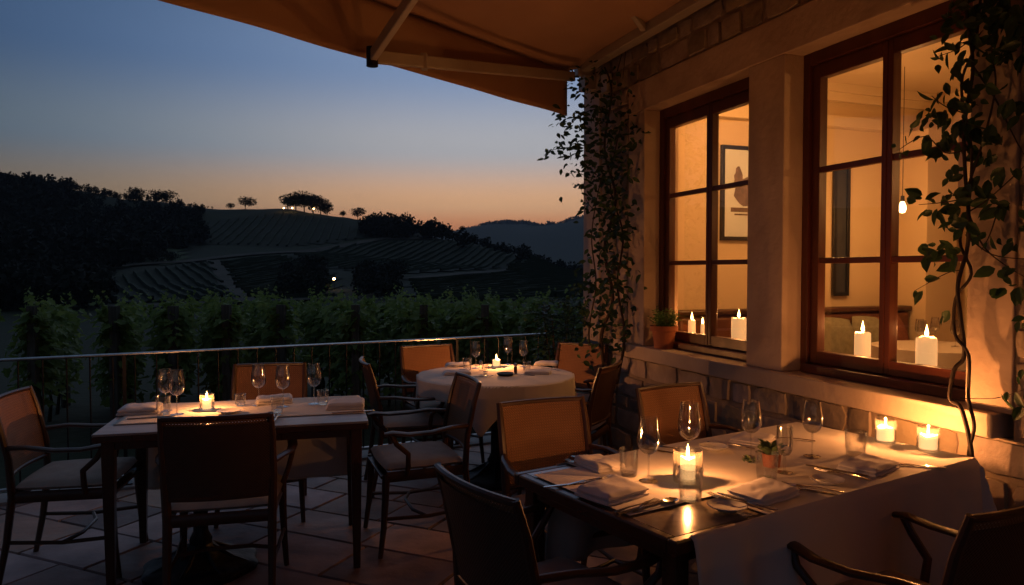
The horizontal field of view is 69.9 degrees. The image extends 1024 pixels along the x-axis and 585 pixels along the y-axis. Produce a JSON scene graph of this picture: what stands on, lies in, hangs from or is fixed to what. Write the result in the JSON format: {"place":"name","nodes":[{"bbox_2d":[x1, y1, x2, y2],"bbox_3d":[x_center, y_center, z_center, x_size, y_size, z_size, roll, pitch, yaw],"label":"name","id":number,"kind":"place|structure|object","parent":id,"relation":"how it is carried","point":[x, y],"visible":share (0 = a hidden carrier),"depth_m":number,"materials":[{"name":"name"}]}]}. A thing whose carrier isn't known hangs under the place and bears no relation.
{"place":"outdoors","nodes":[
{"label":"outdoors","id":0,"kind":"place"},
{"bbox_2d":[111,249,190,268],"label":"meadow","id":1,"kind":"structure","parent":0,"point":[176,252],"depth_m":196.21,"materials":[{"name":"plant"}]},
{"bbox_2d":[104,262,233,301],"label":"vineyard field","id":2,"kind":"structure","parent":0,"point":[134,279],"depth_m":149.11,"materials":[{"name":"plant"}]},
{"bbox_2d":[206,260,255,299],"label":"dirt track","id":3,"kind":"structure","parent":0,"point":[221,272],"depth_m":155.91,"materials":[{"name":"soil"}]},
{"bbox_2d":[111,237,433,266],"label":"dirt track","id":4,"kind":"structure","parent":0,"point":[311,250],"depth_m":227.05,"materials":[{"name":"soil"}]},
{"bbox_2d":[225,257,344,299],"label":"vineyard field","id":5,"kind":"structure","parent":0,"point":[335,286],"depth_m":152.55,"materials":[{"name":"plant"}]},
{"bbox_2d":[194,213,378,247],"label":"vineyard field","id":6,"kind":"structure","parent":0,"point":[307,234],"depth_m":266.12,"materials":[{"name":"green plant"}]},
{"bbox_2d":[0,191,583,493],"bbox_3d":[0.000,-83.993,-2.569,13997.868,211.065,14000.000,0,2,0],"label":"ground","id":7,"kind":"structure","parent":0,"point":[562,241],"depth_m":107.29,"materials":[{"name":"green plant"}]},
{"bbox_2d":[0,287,86,421],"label":"vine row","id":8,"kind":"object","parent":7,"relation":"on","point":[42,331],"visible":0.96,"depth_m":11.45,"materials":[{"name":"green plant"}]},
{"bbox_2d":[0,171,212,309],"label":"forest","id":9,"kind":"object","parent":7,"relation":"on","point":[56,240],"visible":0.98,"depth_m":190.15,"materials":[{"name":"green plant"}]},
{"bbox_2d":[82,286,151,420],"bbox_3d":[-6.830,1.209,12.811,0.964,2.674,4.004,-1,2,-23],"label":"vine row","id":10,"kind":"object","parent":7,"relation":"on","point":[120,329],"visible":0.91,"depth_m":11.26,"materials":[{"name":"green plant"}]},
{"bbox_2d":[124,186,147,199],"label":"tree","id":11,"kind":"object","parent":7,"relation":"on","point":[137,191],"visible":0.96,"depth_m":293.18,"materials":[{"name":"green plant"}]},
{"bbox_2d":[154,190,178,203],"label":"tree","id":12,"kind":"object","parent":7,"relation":"on","point":[171,194],"visible":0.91,"depth_m":298.45,"materials":[{"name":"green plant"}]},
{"bbox_2d":[139,286,204,403],"bbox_3d":[-5.923,1.191,12.798,1.043,2.678,3.987,-1,2,-23],"label":"vine row","id":13,"kind":"object","parent":7,"relation":"on","point":[176,325],"visible":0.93,"depth_m":11.29,"materials":[{"name":"green plant"}]},
{"bbox_2d":[192,286,251,400],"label":"vine row","id":14,"kind":"object","parent":7,"relation":"on","point":[221,323],"visible":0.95,"depth_m":11.73,"materials":[{"name":"green plant"}]},
{"bbox_2d":[237,196,256,208],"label":"tree","id":15,"kind":"object","parent":7,"relation":"on","point":[248,201],"visible":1,"depth_m":309.95,"materials":[{"name":"green plant"}]},
{"bbox_2d":[240,284,310,389],"bbox_3d":[-4.755,1.154,14.083,0.996,2.658,5.877,-1,2,-23],"label":"vine row","id":16,"kind":"object","parent":7,"relation":"on","point":[269,320],"visible":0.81,"depth_m":11.83,"materials":[{"name":"green plant"}]},
{"bbox_2d":[294,190,313,211],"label":"tree","id":17,"kind":"object","parent":7,"relation":"on","point":[305,198],"visible":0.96,"depth_m":310.09,"materials":[{"name":"green plant"}]},
{"bbox_2d":[291,254,326,268],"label":"tree","id":18,"kind":"object","parent":7,"relation":"on","point":[303,261],"visible":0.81,"depth_m":178.22,"materials":[{"name":"green plant"}]},
{"bbox_2d":[303,194,322,212],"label":"tree","id":19,"kind":"object","parent":7,"relation":"on","point":[313,201],"visible":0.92,"depth_m":311.67,"materials":[{"name":"green plant"}]},
{"bbox_2d":[306,196,330,213],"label":"tree","id":20,"kind":"object","parent":7,"relation":"on","point":[321,203],"visible":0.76,"depth_m":312.99,"materials":[{"name":"green plant"}]},
{"bbox_2d":[290,284,390,411],"bbox_3d":[-3.663,1.155,14.022,1.192,2.630,5.845,-1,2,-26],"label":"vine row","id":21,"kind":"object","parent":7,"relation":"on","point":[337,321],"visible":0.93,"depth_m":12.18,"materials":[{"name":"green plant"}]},
{"bbox_2d":[113,211,582,299],"bbox_3d":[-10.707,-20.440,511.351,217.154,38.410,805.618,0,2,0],"label":"vine rows","id":22,"kind":"object","parent":7,"relation":"on","point":[538,274],"visible":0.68,"depth_m":174.30,"materials":[{"name":"green plant"}]},
{"bbox_2d":[344,285,442,427],"bbox_3d":[-2.490,1.133,14.087,1.062,2.651,5.864,-1,2,-24],"label":"vine row","id":23,"kind":"object","parent":7,"relation":"on","point":[401,321],"visible":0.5,"depth_m":12.48,"materials":[{"name":"green plant"}]},
{"bbox_2d":[358,211,454,240],"bbox_3d":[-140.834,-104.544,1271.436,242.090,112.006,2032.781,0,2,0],"label":"copse","id":24,"kind":"object","parent":7,"relation":"on","point":[394,225],"visible":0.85,"depth_m":267.03,"materials":[{"name":"green plant"}]},
{"bbox_2d":[274,226,582,298],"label":"hedgerow","id":25,"kind":"object","parent":7,"relation":"on","point":[369,277],"visible":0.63,"depth_m":145.63,"materials":[{"name":"green plant"}]},
{"bbox_2d":[381,284,510,430],"bbox_3d":[-1.515,1.144,14.066,1.059,2.618,5.843,-1,2,-24],"label":"vine row","id":26,"kind":"object","parent":7,"relation":"on","point":[471,317],"visible":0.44,"depth_m":11.84,"materials":[{"name":"green plant"}]},
{"bbox_2d":[435,284,564,367],"bbox_3d":[-0.572,1.130,14.060,1.023,2.639,5.826,-1,2,-26],"label":"vine row","id":27,"kind":"object","parent":7,"relation":"on","point":[511,321],"visible":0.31,"depth_m":12.27,"materials":[{"name":"green plant"}]},
{"bbox_2d":[454,215,583,231],"bbox_3d":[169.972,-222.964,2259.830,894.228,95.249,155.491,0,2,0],"label":"ridge wood","id":28,"kind":"object","parent":7,"relation":"on","point":[522,221],"visible":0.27,"depth_m":2277.45,"materials":[{"name":"plant"}]},
{"bbox_2d":[463,285,582,367],"bbox_3d":[0.328,1.132,14.085,0.938,2.632,5.867,-1,2,-24],"label":"vine row","id":29,"kind":"object","parent":7,"relation":"on","point":[579,326],"visible":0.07,"depth_m":12.86,"materials":[{"name":"green plant"}]},
{"bbox_2d":[515,247,533,259],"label":"tree","id":30,"kind":"object","parent":7,"relation":"on","point":[523,252],"visible":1,"depth_m":212.07,"materials":[{"name":"green plant"}]},
{"bbox_2d":[583,0,1023,523],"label":"restaurant building","id":31,"kind":"structure","parent":7,"relation":"on","point":[802,100],"depth_m":4.31,"materials":[{"name":"paint"}]},
{"bbox_2d":[159,0,714,115],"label":"awning","id":32,"kind":"object","parent":31,"relation":"attached to","point":[530,52],"visible":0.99,"depth_m":4.79,"materials":[{"name":"fabric"}]},
{"bbox_2d":[537,52,650,384],"bbox_3d":[0.502,-0.615,6.116,0.846,2.668,1.780,-1,2,-31],"label":"climbing plant","id":33,"kind":"object","parent":31,"relation":"attached to","point":[614,219],"visible":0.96,"depth_m":5.75,"materials":[{"name":"green plant"}]},
{"bbox_2d":[648,306,681,348],"bbox_3d":[1.110,0.251,5.345,0.268,0.309,0.259,0,2,0],"label":"potted herb","id":34,"kind":"object","parent":31,"relation":"on","point":[663,335],"visible":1,"depth_m":5.28,"materials":[{"name":"ceramic"}]},
{"bbox_2d":[659,77,748,361],"bbox_3d":[1.352,-0.468,4.991,0.150,1.770,1.200,-1,2,-20],"label":"window","id":35,"kind":"structure","parent":31,"relation":"in","point":[709,105],"depth_m":5.01,"materials":[{"name":"red wood"}]},
{"bbox_2d":[720,144,747,240],"bbox_3d":[2.252,-0.907,6.748,0.780,0.860,0.031,-1,2,-20],"label":"picture","id":36,"kind":"object","parent":31,"relation":"attached to","point":[733,201],"visible":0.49,"depth_m":6.66,"materials":[{"name":"paper"}]},
{"bbox_2d":[731,317,745,339],"bbox_3d":[1.566,0.228,5.055,0.101,0.232,0.101,1,2,23],"label":"candle","id":37,"kind":"object","parent":31,"relation":"on","point":[738,328],"visible":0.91,"depth_m":5.01,"materials":[{"name":"beige wax"}]},
{"bbox_2d":[677,305,911,339],"bbox_3d":[2.733,0.673,6.589,2.680,1.049,0.660,-1,2,-20],"label":"banquette","id":38,"kind":"object","parent":31,"relation":"on","point":[724,316],"visible":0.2,"depth_m":6.50,"materials":[{"name":"brown leather"}]},
{"bbox_2d":[824,317,853,354],"bbox_3d":[2.989,0.453,6.783,0.482,0.443,0.229,-1,2,-20],"label":"pillow","id":39,"kind":"object","parent":38,"relation":"on","point":[838,335],"visible":0.38,"depth_m":6.72,"materials":[{"name":"beige fabric"}]},
{"bbox_2d":[851,316,878,342],"bbox_3d":[3.421,0.449,6.942,0.488,0.452,0.229,-1,2,-20],"label":"pillow","id":40,"kind":"object","parent":38,"relation":"on","point":[870,324],"visible":0.27,"depth_m":6.88,"materials":[{"name":"beige fabric"}]},
{"bbox_2d":[876,315,909,339],"bbox_3d":[3.595,0.447,7.006,0.492,0.457,0.229,-1,2,-20],"label":"pillow","id":41,"kind":"object","parent":38,"relation":"on","point":[902,333],"visible":0.16,"depth_m":6.99,"materials":[{"name":"orange fabric"}]},
{"bbox_2d":[831,168,850,295],"bbox_3d":[3.190,-0.597,7.103,0.200,1.260,0.030,-1,2,-20],"label":"picture","id":42,"kind":"object","parent":31,"relation":"attached to","point":[841,200],"visible":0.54,"depth_m":7.10,"materials":[{"name":"grey stone"}]},
{"bbox_2d":[854,331,870,356],"bbox_3d":[1.943,0.264,4.059,0.085,0.221,0.085,0,2,6],"label":"candle","id":43,"kind":"object","parent":31,"relation":"on","point":[862,343],"visible":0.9,"depth_m":4.03,"materials":[{"name":"beige wax"}]},
{"bbox_2d":[800,0,972,401],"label":"window","id":44,"kind":"structure","parent":31,"relation":"in","point":[887,43],"depth_m":3.66,"materials":[{"name":"red wood"}]},
{"bbox_2d":[899,67,905,212],"bbox_3d":[3.420,-1.331,6.398,0.064,1.271,0.064,-1,2,-20],"label":"pendant bulb","id":45,"kind":"object","parent":31,"relation":"hanging from","point":[902,206],"visible":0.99,"depth_m":6.40,"materials":[{"name":"glass"}]},
{"bbox_2d":[915,336,937,365],"bbox_3d":[2.070,0.273,3.657,0.097,0.228,0.097,-1,2,-36],"label":"candle","id":46,"kind":"object","parent":31,"relation":"on","point":[926,350],"visible":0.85,"depth_m":3.62,"materials":[{"name":"beige wax"}]},
{"bbox_2d":[891,0,1023,456],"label":"climbing plant","id":47,"kind":"object","parent":31,"relation":"attached to","point":[1006,16],"visible":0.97,"depth_m":2.89,"materials":[{"name":"green plant"}]},
{"bbox_3d":[3.680,0.834,6.335,1.020,0.745,1.020,-1,2,-20],"label":"indoor table","id":48,"kind":"object","parent":31,"relation":"on","visible":0},
{"bbox_2d":[871,340,966,369],"bbox_3d":[3.668,0.574,6.323,1.100,0.230,1.116,-1,2,-20],"label":"tablecloth","id":49,"kind":"object","parent":48,"relation":"on","point":[949,356],"visible":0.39,"depth_m":6.03,"materials":[{"name":"fabric"}]},
{"bbox_2d":[0,0,583,229],"label":"sky","id":50,"kind":"structure","parent":0,"point":[209,110],"materials":[{"name":"blue"}]},
{"bbox_2d":[19,452,608,584],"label":"terrace slab","id":51,"kind":"structure","parent":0,"point":[366,547],"depth_m":4.07,"materials":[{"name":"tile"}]},
{"bbox_2d":[0,435,490,505],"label":"kerb","id":52,"kind":"structure","parent":51,"relation":"on","point":[474,441],"depth_m":5.80,"materials":[{"name":"stone"}]},
{"bbox_2d":[0,333,546,492],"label":"railing","id":53,"kind":"object","parent":52,"relation":"on","point":[124,355],"visible":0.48,"depth_m":5.28,"materials":[{"name":"metal"}]},
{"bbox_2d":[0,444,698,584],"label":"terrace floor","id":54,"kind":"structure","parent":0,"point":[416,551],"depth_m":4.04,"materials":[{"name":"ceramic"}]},
{"bbox_2d":[0,385,148,584],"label":"armchair","id":55,"kind":"object","parent":54,"relation":"on","point":[24,439],"visible":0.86,"depth_m":3.60,"materials":[{"name":"brown wood"}]},
{"bbox_2d":[141,511,257,584],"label":"pedestal base","id":56,"kind":"object","parent":54,"relation":"on","point":[220,567],"visible":0.66,"depth_m":3.59,"materials":[{"name":"metal"}]},
{"bbox_2d":[155,411,297,584],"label":"armchair","id":57,"kind":"object","parent":54,"relation":"on","point":[223,463],"visible":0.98,"depth_m":3.15,"materials":[{"name":"brown wood"}]},
{"bbox_2d":[91,396,367,584],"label":"dining table","id":58,"kind":"object","parent":54,"relation":"on","point":[112,439],"visible":0.59,"depth_m":3.59,"materials":[{"name":"brown wood"}]},
{"bbox_2d":[113,395,363,489],"bbox_3d":[-1.428,0.867,3.993,1.188,0.491,0.643,0,2,-15],"label":"tablecloth","id":59,"kind":"object","parent":58,"relation":"on","point":[320,457],"visible":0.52,"depth_m":4.18,"materials":[{"name":"fabric"}]},
{"bbox_2d":[116,402,162,415],"bbox_3d":[-1.945,0.605,3.831,0.200,0.041,0.162,0,2,-15],"label":"napkin","id":60,"kind":"object","parent":59,"relation":"on","point":[147,408],"visible":0.98,"depth_m":3.77,"materials":[{"name":"fabric"}]},
{"bbox_2d":[255,393,292,404],"bbox_3d":[-1.340,0.597,4.119,0.200,0.041,0.141,-1,2,-20],"label":"napkin","id":61,"kind":"object","parent":59,"relation":"on","point":[267,400],"visible":0.96,"depth_m":4.07,"materials":[{"name":"fabric"}]},
{"bbox_2d":[326,397,364,409],"bbox_3d":[-0.902,0.600,3.969,0.200,0.042,0.151,0,2,-9],"label":"napkin","id":62,"kind":"object","parent":59,"relation":"on","point":[347,404],"visible":1,"depth_m":3.91,"materials":[{"name":"fabric"}]},
{"bbox_2d":[214,362,306,527],"bbox_3d":[-1.541,0.917,4.584,0.620,0.891,0.603,0,2,-12],"label":"armchair","id":63,"kind":"object","parent":54,"relation":"on","point":[241,385],"visible":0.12,"depth_m":4.82,"materials":[{"name":"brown wood"}]},
{"bbox_2d":[359,356,450,497],"bbox_3d":[-0.752,0.902,5.094,0.603,0.891,0.620,-1,2,-17],"label":"armchair","id":64,"kind":"object","parent":54,"relation":"on","point":[415,422],"visible":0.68,"depth_m":4.90,"materials":[{"name":"brown wood"}]},
{"bbox_2d":[363,372,481,558],"bbox_3d":[-0.499,0.931,4.129,0.603,0.891,0.620,-1,2,-20],"label":"armchair","id":65,"kind":"object","parent":54,"relation":"on","point":[393,454],"visible":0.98,"depth_m":4.00,"materials":[{"name":"brown wood"}]},
{"bbox_2d":[399,343,484,468],"bbox_3d":[-0.577,0.880,5.797,0.620,0.891,0.603,-1,2,-29],"label":"armchair","id":66,"kind":"object","parent":54,"relation":"on","point":[416,360],"visible":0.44,"depth_m":5.93,"materials":[{"name":"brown wood"}]},
{"bbox_2d":[455,420,522,490],"bbox_3d":[-0.117,0.964,5.252,1.110,0.751,1.110,0,2,0],"label":"round table","id":67,"kind":"object","parent":54,"relation":"on","point":[486,475],"visible":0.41,"depth_m":5.18,"materials":[{"name":"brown wood"}]},
{"bbox_2d":[415,364,576,436],"bbox_3d":[-0.115,0.743,5.239,1.171,0.317,1.184,0,2,0],"label":"tablecloth","id":68,"kind":"object","parent":67,"relation":"on","point":[436,383],"visible":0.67,"depth_m":4.85,"materials":[{"name":"fabric"}]},
{"bbox_2d":[442,369,470,374],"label":"napkin","id":69,"kind":"object","parent":68,"relation":"on","point":[452,372],"visible":0.91,"depth_m":5.20,"materials":[{"name":"fabric"}]},
{"bbox_2d":[445,362,469,366],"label":"napkin","id":70,"kind":"object","parent":68,"relation":"on","point":[456,364],"visible":0.99,"depth_m":5.62,"materials":[{"name":"fabric"}]},
{"bbox_2d":[524,369,550,374],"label":"napkin","id":71,"kind":"object","parent":68,"relation":"on","point":[539,371],"visible":1,"depth_m":5.23,"materials":[{"name":"fabric"}]},
{"bbox_2d":[534,360,557,365],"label":"napkin","id":72,"kind":"object","parent":68,"relation":"on","point":[546,363],"visible":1,"depth_m":5.70,"materials":[{"name":"fabric"}]},
{"bbox_2d":[434,462,661,584],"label":"armchair","id":73,"kind":"object","parent":54,"relation":"on","point":[492,545],"visible":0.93,"depth_m":2.12,"materials":[{"name":"brown wood"}]},
{"bbox_2d":[513,297,585,367],"bbox_3d":[0.450,0.668,6.545,0.914,1.265,0.802,1,2,18],"label":"shrub","id":74,"kind":"object","parent":54,"relation":"on","point":[552,328],"visible":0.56,"depth_m":6.48,"materials":[{"name":"green plant"}]},
{"bbox_2d":[517,360,621,494],"bbox_3d":[0.410,0.907,4.927,0.603,0.891,0.620,1,2,25],"label":"armchair","id":75,"kind":"object","parent":54,"relation":"on","point":[599,404],"visible":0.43,"depth_m":4.76,"materials":[{"name":"brown wood"}]},
{"bbox_2d":[532,342,608,452],"bbox_3d":[0.458,0.876,5.926,0.620,0.891,0.603,1,2,31],"label":"armchair","id":76,"kind":"object","parent":54,"relation":"on","point":[584,374],"visible":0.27,"depth_m":6.12,"materials":[{"name":"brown wood"}]},
{"bbox_2d":[496,396,649,583],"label":"armchair","id":77,"kind":"object","parent":54,"relation":"on","point":[540,434],"visible":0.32,"depth_m":3.45,"materials":[{"name":"brown wicker"}]},
{"bbox_2d":[514,464,766,584],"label":"dining table","id":78,"kind":"object","parent":54,"relation":"on","point":[664,533],"visible":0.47,"depth_m":2.23,"materials":[{"name":"wood"}]},
{"bbox_2d":[706,498,747,512],"bbox_3d":[0.666,0.663,2.272,0.124,0.015,0.124,0,2,0],"label":"side plate","id":79,"kind":"object","parent":78,"relation":"on","point":[725,505],"visible":1,"depth_m":2.28,"materials":[{"name":"ceramic"}]},
{"bbox_2d":[545,422,1000,584],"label":"tablecloth","id":80,"kind":"object","parent":78,"relation":"on","point":[855,524],"visible":0.62,"depth_m":2.60,"materials":[{"name":"fabric"}]},
{"bbox_2d":[574,454,625,472],"bbox_3d":[0.331,0.640,2.775,0.130,0.030,0.170,-1,2,-28],"label":"napkin","id":81,"kind":"object","parent":80,"relation":"on","point":[598,463],"visible":0.99,"depth_m":2.74,"materials":[{"name":"fabric"}]},
{"bbox_2d":[534,465,711,514],"bbox_3d":[0.369,0.665,2.534,0.360,0.001,0.520,-1,2,-33],"label":"placemat","id":82,"kind":"object","parent":80,"relation":"on","point":[569,475],"visible":0.5,"depth_m":2.52,"materials":[{"name":"fabric"}]},
{"bbox_2d":[574,475,648,505],"bbox_3d":[0.328,0.647,2.415,0.200,0.039,0.160,-1,2,-38],"label":"napkin","id":83,"kind":"object","parent":82,"relation":"on","point":[613,490],"visible":1,"depth_m":2.38,"materials":[{"name":"fabric"}]},
{"bbox_2d":[619,446,638,477],"bbox_3d":[0.421,0.611,2.640,0.070,0.097,0.070,0,2,0],"label":"tumbler","id":84,"kind":"object","parent":82,"relation":"on","point":[629,473],"visible":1,"depth_m":2.64,"materials":[{"name":"clear glass"}]},
{"bbox_2d":[637,416,659,483],"bbox_3d":[0.479,0.550,2.567,0.080,0.224,0.080,1,2,24],"label":"wine glass","id":85,"kind":"object","parent":82,"relation":"on","point":[648,480],"visible":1,"depth_m":2.56,"materials":[{"name":"glass"}]},
{"bbox_2d":[632,497,677,511],"bbox_3d":[0.449,0.665,2.299,0.200,0.009,0.039,-1,2,-35],"label":"spoon","id":86,"kind":"object","parent":82,"relation":"on","point":[670,499],"visible":1,"depth_m":2.32,"materials":[{"name":"metal"}]},
{"bbox_2d":[678,464,703,502],"bbox_3d":[0.576,0.616,2.362,0.082,0.103,0.082,0,2,0],"label":"tumbler","id":87,"kind":"object","parent":82,"relation":"on","point":[690,497],"visible":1,"depth_m":2.36,"materials":[{"name":"clear glass"}]},
{"bbox_2d":[673,446,702,484],"bbox_3d":[0.616,0.606,2.569,0.102,0.111,0.102,0,2,0],"label":"candle holder","id":88,"kind":"object","parent":80,"relation":"on","point":[697,480],"visible":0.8,"depth_m":2.55,"materials":[{"name":"clear glass"}]},
{"bbox_2d":[680,455,694,479],"bbox_3d":[0.616,0.590,2.568,0.052,0.123,0.052,1,2,17],"label":"candle","id":89,"kind":"object","parent":88,"relation":"in","point":[688,473],"visible":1,"depth_m":2.55,"materials":[{"name":"beige wax"}]},
{"bbox_2d":[698,442,727,450],"bbox_3d":[0.832,0.640,3.029,0.120,0.015,0.120,0,2,0],"label":"side plate","id":90,"kind":"object","parent":80,"relation":"on","point":[712,446],"visible":1,"depth_m":3.05,"materials":[{"name":"ceramic"}]},
{"bbox_2d":[717,492,777,510],"bbox_3d":[0.743,0.661,2.322,0.021,0.003,0.220,-1,2,-36],"label":"knife","id":91,"kind":"object","parent":80,"relation":"on","point":[745,500],"visible":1,"depth_m":2.32,"materials":[{"name":"metal"}]},
{"bbox_2d":[729,430,775,445],"bbox_3d":[1.044,0.628,3.180,0.142,0.029,0.190,1,2,40],"label":"napkin","id":92,"kind":"object","parent":80,"relation":"on","point":[746,438],"visible":0.91,"depth_m":3.15,"materials":[{"name":"fabric"}]},
{"bbox_2d":[725,477,799,505],"bbox_3d":[0.823,0.649,2.408,0.210,0.035,0.152,-1,2,-35],"label":"napkin","id":93,"kind":"object","parent":80,"relation":"on","point":[766,491],"visible":0.98,"depth_m":2.38,"materials":[{"name":"fabric"}]},
{"bbox_2d":[755,450,778,479],"bbox_3d":[0.896,0.612,2.578,0.078,0.099,0.078,0,2,0],"label":"tumbler","id":94,"kind":"object","parent":80,"relation":"on","point":[767,476],"visible":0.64,"depth_m":2.58,"materials":[{"name":"clear glass"}]},
{"bbox_2d":[757,438,786,467],"bbox_3d":[0.980,0.608,2.772,0.110,0.094,0.133,1,2,30],"label":"potted succulent","id":95,"kind":"object","parent":80,"relation":"on","point":[769,457],"visible":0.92,"depth_m":2.74,"materials":[{"name":"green plant"}]},
{"bbox_2d":[775,424,792,474],"bbox_3d":[0.996,0.573,2.676,0.062,0.171,0.062,0,2,0],"label":"goblet","id":96,"kind":"object","parent":80,"relation":"on","point":[785,472],"visible":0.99,"depth_m":2.67,"materials":[{"name":"clear glass"}]},
{"bbox_2d":[802,400,822,457],"bbox_3d":[1.194,0.541,2.910,0.078,0.220,0.078,-1,2,-16],"label":"wine glass","id":97,"kind":"object","parent":80,"relation":"on","point":[811,455],"visible":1,"depth_m":2.91,"materials":[{"name":"glass"}]},
{"bbox_2d":[809,474,844,484],"bbox_3d":[1.098,0.654,2.553,0.114,0.015,0.114,0,2,0],"label":"side plate","id":98,"kind":"object","parent":80,"relation":"on","point":[826,479],"visible":1,"depth_m":2.57,"materials":[{"name":"ceramic"}]},
{"bbox_2d":[845,429,866,456],"bbox_3d":[1.371,0.601,2.923,0.082,0.099,0.082,0,2,0],"label":"tumbler","id":99,"kind":"object","parent":80,"relation":"on","point":[853,453],"visible":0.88,"depth_m":2.92,"materials":[{"name":"clear glass"}]},
{"bbox_2d":[836,453,899,476],"bbox_3d":[1.331,0.640,2.736,0.210,0.033,0.150,-1,2,-39],"label":"napkin","id":100,"kind":"object","parent":80,"relation":"on","point":[870,465],"visible":1,"depth_m":2.70,"materials":[{"name":"fabric"}]},
{"bbox_2d":[875,417,896,443],"bbox_3d":[1.608,0.594,3.153,0.084,0.099,0.084,0,2,0],"label":"candle holder","id":101,"kind":"object","parent":80,"relation":"on","point":[886,442],"visible":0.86,"depth_m":3.13,"materials":[{"name":"clear glass"}]},
{"bbox_2d":[877,424,893,440],"bbox_3d":[1.608,0.588,3.153,0.069,0.090,0.069,0,2,10],"label":"candle","id":102,"kind":"object","parent":101,"relation":"in","point":[885,433],"visible":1,"depth_m":3.13,"materials":[{"name":"beige wax"}]},
{"bbox_2d":[916,424,939,452],"bbox_3d":[1.707,0.599,3.004,0.084,0.099,0.084,0,2,0],"label":"candle holder","id":103,"kind":"object","parent":80,"relation":"on","point":[927,451],"visible":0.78,"depth_m":2.99,"materials":[{"name":"clear glass"}]},
{"bbox_2d":[919,433,937,449],"bbox_3d":[1.707,0.593,3.004,0.069,0.090,0.069,1,2,40],"label":"candle","id":104,"kind":"object","parent":103,"relation":"in","point":[928,441],"visible":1,"depth_m":2.98,"materials":[{"name":"beige wax"}]},
{"bbox_2d":[635,382,744,558],"bbox_3d":[0.973,0.944,3.698,0.620,0.891,0.603,-1,2,-30],"label":"armchair","id":105,"kind":"object","parent":54,"relation":"on","point":[662,406],"visible":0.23,"depth_m":3.91,"materials":[{"name":"brown wicker"}]},
{"bbox_2d":[787,505,1023,584],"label":"armchair","id":106,"kind":"object","parent":54,"relation":"on","point":[983,555],"visible":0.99,"depth_m":1.92,"materials":[{"name":"brown wood"}]},
{"bbox_2d":[287,240,521,272],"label":"vineyard field","id":107,"kind":"structure","parent":0,"point":[506,261],"depth_m":234.82,"materials":[{"name":"green plant"}]},
{"bbox_2d":[403,261,532,277],"bbox_3d":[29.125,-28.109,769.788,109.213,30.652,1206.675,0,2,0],"label":"dirt track","id":108,"kind":"structure","parent":0,"point":[448,274],"depth_m":181.38,"materials":[{"name":"soil"}]},
{"bbox_2d":[399,253,577,299],"bbox_3d":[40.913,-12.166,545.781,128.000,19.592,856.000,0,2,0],"label":"vineyard field","id":109,"kind":"structure","parent":0,"point":[408,284],"depth_m":131.13,"materials":[{"name":"plant"}]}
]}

